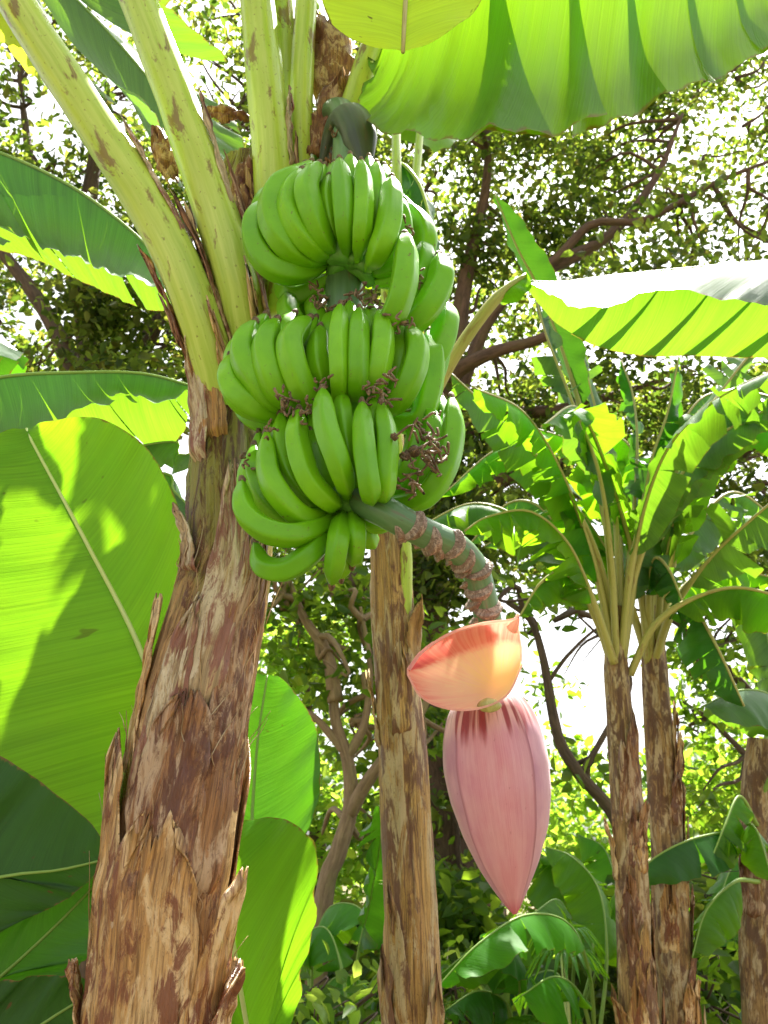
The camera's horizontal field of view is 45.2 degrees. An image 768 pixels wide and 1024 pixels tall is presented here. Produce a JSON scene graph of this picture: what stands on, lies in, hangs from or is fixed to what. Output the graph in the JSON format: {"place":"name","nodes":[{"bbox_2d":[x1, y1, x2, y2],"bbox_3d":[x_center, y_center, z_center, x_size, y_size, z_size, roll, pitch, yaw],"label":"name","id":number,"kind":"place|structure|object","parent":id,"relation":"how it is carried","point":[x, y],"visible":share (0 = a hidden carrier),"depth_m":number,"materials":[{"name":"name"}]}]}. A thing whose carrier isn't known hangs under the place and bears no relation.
{"place":"outdoors","nodes":[
{"label":"outdoors","id":0,"kind":"place"},
{"bbox_2d":[0,0,767,849],"label":"sky","id":1,"kind":"structure","parent":0,"point":[589,720],"materials":[{"name":"white"}]},
{"bbox_2d":[342,852,709,918],"bbox_3d":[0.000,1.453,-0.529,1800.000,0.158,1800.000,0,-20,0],"label":"ground","id":2,"kind":"structure","parent":0,"point":[364,898],"depth_m":30.85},
{"bbox_2d":[0,756,99,1023],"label":"banana plant","id":3,"kind":"object","parent":2,"relation":"on","point":[49,840],"visible":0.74,"depth_m":1.31,"materials":[{"name":"green plant"}]},
{"bbox_2d":[0,0,244,515],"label":"banana plant","id":4,"kind":"object","parent":2,"relation":"on","point":[87,239],"visible":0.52,"depth_m":2.49,"materials":[{"name":"green plant"}]},
{"bbox_2d":[0,417,320,1023],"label":"banana plant","id":5,"kind":"object","parent":2,"relation":"on","point":[89,544],"visible":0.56,"depth_m":1.64,"materials":[{"name":"green plant"}]},
{"bbox_2d":[0,0,473,977],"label":"shade tree","id":6,"kind":"object","parent":2,"relation":"on","point":[100,324],"visible":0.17,"depth_m":8.66,"materials":[{"name":"green plant"}]},
{"bbox_2d":[257,602,380,943],"bbox_3d":[-0.794,2.758,10.074,3.020,4.833,3.065,0,-20,0],"label":"sunlit tree","id":7,"kind":"object","parent":2,"relation":"on","point":[348,877],"visible":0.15,"depth_m":9.63,"materials":[{"name":"green plant"}]},
{"bbox_2d":[292,972,366,1023],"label":"shrub","id":8,"kind":"object","parent":2,"relation":"on","point":[324,987],"visible":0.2,"depth_m":3.26,"materials":[{"name":"green plant"}]},
{"bbox_2d":[301,952,374,986],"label":"shrub","id":9,"kind":"object","parent":2,"relation":"on","point":[331,975],"visible":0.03,"depth_m":5.20,"materials":[{"name":"green plant"}]},
{"bbox_2d":[296,939,380,1023],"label":"shrub","id":10,"kind":"object","parent":2,"relation":"on","point":[316,997],"visible":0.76,"depth_m":2.94,"materials":[{"name":"green plant"}]},
{"bbox_2d":[300,902,377,1020],"bbox_3d":[-0.211,2.351,3.906,0.356,1.314,0.931,11,-23,-27],"label":"banana plant","id":11,"kind":"object","parent":2,"relation":"on","point":[340,921],"visible":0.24,"depth_m":3.88,"materials":[{"name":"green plant"}]},
{"bbox_2d":[328,893,378,1021],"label":"shrub","id":12,"kind":"object","parent":2,"relation":"on","point":[352,945],"visible":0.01,"depth_m":5.58,"materials":[{"name":"green plant"}]},
{"bbox_2d":[300,805,443,1021],"bbox_3d":[-0.077,2.002,3.472,0.412,1.673,0.958,9,-22,-24],"label":"banana plant","id":13,"kind":"object","parent":2,"relation":"on","point":[370,918],"visible":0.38,"depth_m":3.49,"materials":[{"name":"green plant"}]},
{"bbox_2d":[0,0,767,1023],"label":"banana plant","id":14,"kind":"object","parent":2,"relation":"on","point":[168,890],"visible":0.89,"depth_m":1.39,"materials":[{"name":"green plant"}]},
{"bbox_2d":[217,97,502,624],"bbox_3d":[-0.065,-0.277,1.316,0.396,1.105,0.304,-16,-25,37],"label":"banana bunch","id":15,"kind":"object","parent":14,"relation":"hanging from","point":[320,400],"visible":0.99,"depth_m":1.19,"materials":[{"name":"green food"}]},
{"bbox_2d":[407,613,550,913],"bbox_3d":[0.115,0.277,1.027,0.121,0.318,0.204,-7,-21,18],"label":"banana flower","id":16,"kind":"object","parent":15,"relation":"attached to","point":[496,767],"visible":1,"depth_m":1.02,"materials":[{"name":"pink plant"}]},
{"bbox_2d":[261,547,533,985],"bbox_3d":[-0.106,1.765,5.369,1.970,3.484,1.849,0,-20,0],"label":"forked tree","id":17,"kind":"object","parent":2,"relation":"on","point":[297,601],"visible":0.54,"depth_m":5.27,"materials":[{"name":"brown plant"}]},
{"bbox_2d":[322,46,531,1023],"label":"banana plant","id":18,"kind":"object","parent":2,"relation":"on","point":[409,980],"visible":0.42,"depth_m":1.90,"materials":[{"name":"brown plant"}]},
{"bbox_2d":[355,854,525,1023],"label":"shrub","id":19,"kind":"object","parent":2,"relation":"on","point":[464,909],"visible":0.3,"depth_m":4.81,"materials":[{"name":"green plant"}]},
{"bbox_2d":[440,935,509,1023],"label":"shrub","id":20,"kind":"object","parent":2,"relation":"on","point":[456,988],"visible":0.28,"depth_m":3.93,"materials":[{"name":"green plant"}]},
{"bbox_2d":[371,721,608,918],"bbox_3d":[1.220,3.925,10.849,3.319,3.182,3.169,0,-20,0],"label":"sunlit tree","id":21,"kind":"object","parent":2,"relation":"on","point":[578,738],"visible":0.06,"depth_m":10.70,"materials":[{"name":"green plant"}]},
{"bbox_2d":[445,939,590,1023],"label":"banana plant","id":22,"kind":"object","parent":2,"relation":"on","point":[479,1006],"visible":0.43,"depth_m":3.25,"materials":[{"name":"green plant"}]},
{"bbox_2d":[464,900,571,1023],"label":"shrub","id":23,"kind":"object","parent":2,"relation":"on","point":[509,916],"depth_m":5.66,"materials":[{"name":"green plant"}]},
{"bbox_2d":[457,959,596,1023],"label":"shrub","id":24,"kind":"object","parent":2,"relation":"on","point":[550,967],"visible":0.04,"depth_m":4.12,"materials":[{"name":"green plant"}]},
{"bbox_2d":[442,846,616,1023],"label":"banana plant","id":25,"kind":"object","parent":2,"relation":"on","point":[502,946],"visible":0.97,"depth_m":2.88,"materials":[{"name":"green plant"}]},
{"bbox_2d":[310,50,767,914],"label":"shade tree","id":26,"kind":"object","parent":2,"relation":"on","point":[598,158],"visible":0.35,"depth_m":8.42,"materials":[{"name":"green plant"}]},
{"bbox_2d":[290,486,539,896],"bbox_3d":[0.348,1.722,6.406,2.164,4.266,1.272,4,-20,-10],"label":"climbing vine","id":27,"kind":"object","parent":26,"relation":"attached to","point":[457,600],"visible":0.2,"depth_m":6.66,"materials":[{"name":"green plant"}]},
{"bbox_2d":[441,853,650,1023],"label":"banana plant","id":28,"kind":"object","parent":2,"relation":"on","point":[544,895],"visible":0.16,"depth_m":3.79,"materials":[{"name":"green plant"}]},
{"bbox_2d":[458,548,646,825],"bbox_3d":[0.955,1.666,4.492,1.062,3.068,1.176,-4,-20,10],"label":"slender tree","id":29,"kind":"object","parent":2,"relation":"on","point":[587,783],"visible":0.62,"depth_m":4.74,"materials":[{"name":"brown plant"}]},
{"bbox_2d":[504,924,609,1023],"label":"fan palm","id":30,"kind":"object","parent":2,"relation":"on","point":[530,1018],"visible":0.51,"depth_m":3.15,"materials":[{"name":"green plant"}]},
{"bbox_2d":[432,194,767,1023],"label":"banana plant","id":31,"kind":"object","parent":2,"relation":"on","point":[550,532],"visible":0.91,"depth_m":3.08,"materials":[{"name":"green plant"}]},
{"bbox_2d":[443,356,767,1023],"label":"banana plant","id":32,"kind":"object","parent":2,"relation":"on","point":[724,572],"visible":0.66,"depth_m":3.18,"materials":[{"name":"green plant"}]},
{"bbox_2d":[539,834,689,1019],"bbox_3d":[1.098,2.365,4.367,0.790,1.601,0.927,0,-20,0],"label":"banana plant","id":33,"kind":"object","parent":2,"relation":"on","point":[601,868],"visible":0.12,"depth_m":4.83,"materials":[{"name":"green plant"}]},
{"bbox_2d":[559,860,695,1016],"bbox_3d":[1.286,2.627,4.855,1.147,1.504,1.781,0,-20,0],"label":"shrub","id":34,"kind":"object","parent":2,"relation":"on","point":[609,893],"depth_m":4.61,"materials":[{"name":"green plant"}]},
{"bbox_2d":[520,735,739,914],"bbox_3d":[2.432,3.561,9.318,3.087,2.842,3.085,-4,-20,12],"label":"sunlit tree","id":35,"kind":"object","parent":2,"relation":"on","point":[564,817],"visible":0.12,"depth_m":8.84,"materials":[{"name":"green plant"}]},
{"bbox_2d":[513,483,767,875],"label":"shade tree","id":36,"kind":"object","parent":2,"relation":"on","point":[742,676],"visible":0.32,"depth_m":7.43,"materials":[{"name":"green plant"}]},
{"bbox_2d":[557,953,730,1023],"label":"shrub","id":37,"kind":"object","parent":2,"relation":"on","point":[612,975],"visible":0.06,"depth_m":4.09,"materials":[{"name":"green plant"}]},
{"bbox_2d":[529,260,767,357],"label":"banana plant","id":38,"kind":"object","parent":2,"relation":"on","point":[717,310],"visible":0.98,"depth_m":2.32,"materials":[{"name":"green plant"}]},
{"bbox_2d":[606,911,741,1023],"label":"shrub","id":39,"kind":"object","parent":2,"relation":"on","point":[711,978],"visible":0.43,"depth_m":3.41,"materials":[{"name":"green plant"}]},
{"bbox_2d":[650,863,716,995],"bbox_3d":[1.852,2.731,5.158,1.158,1.518,1.707,0,-20,0],"label":"shrub","id":40,"kind":"object","parent":2,"relation":"on","point":[700,889],"visible":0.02,"depth_m":4.88,"materials":[{"name":"green plant"}]},
{"bbox_2d":[650,862,740,1011],"bbox_3d":[1.426,2.286,4.013,1.292,1.509,0.351,18,-27,-40],"label":"banana plant","id":41,"kind":"object","parent":2,"relation":"on","point":[724,879],"visible":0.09,"depth_m":4.43,"materials":[{"name":"green plant"}]},
{"bbox_2d":[641,734,757,876],"bbox_3d":[4.106,3.992,10.286,2.268,2.741,3.645,-18,-27,40],"label":"sunlit tree","id":42,"kind":"object","parent":2,"relation":"on","point":[711,764],"visible":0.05,"depth_m":9.62,"materials":[{"name":"green plant"}]},
{"bbox_2d":[648,585,767,1023],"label":"banana plant","id":43,"kind":"object","parent":2,"relation":"on","point":[717,853],"visible":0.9,"depth_m":3.08,"materials":[{"name":"green plant"}]},
{"bbox_2d":[689,846,740,1022],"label":"shrub","id":44,"kind":"object","parent":2,"relation":"on","point":[733,1000],"visible":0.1,"depth_m":4.21,"materials":[{"name":"green plant"}]},
{"bbox_2d":[717,940,740,1023],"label":"shrub","id":45,"kind":"object","parent":2,"relation":"on","point":[732,954],"depth_m":4.35,"materials":[{"name":"green plant"}]}
]}

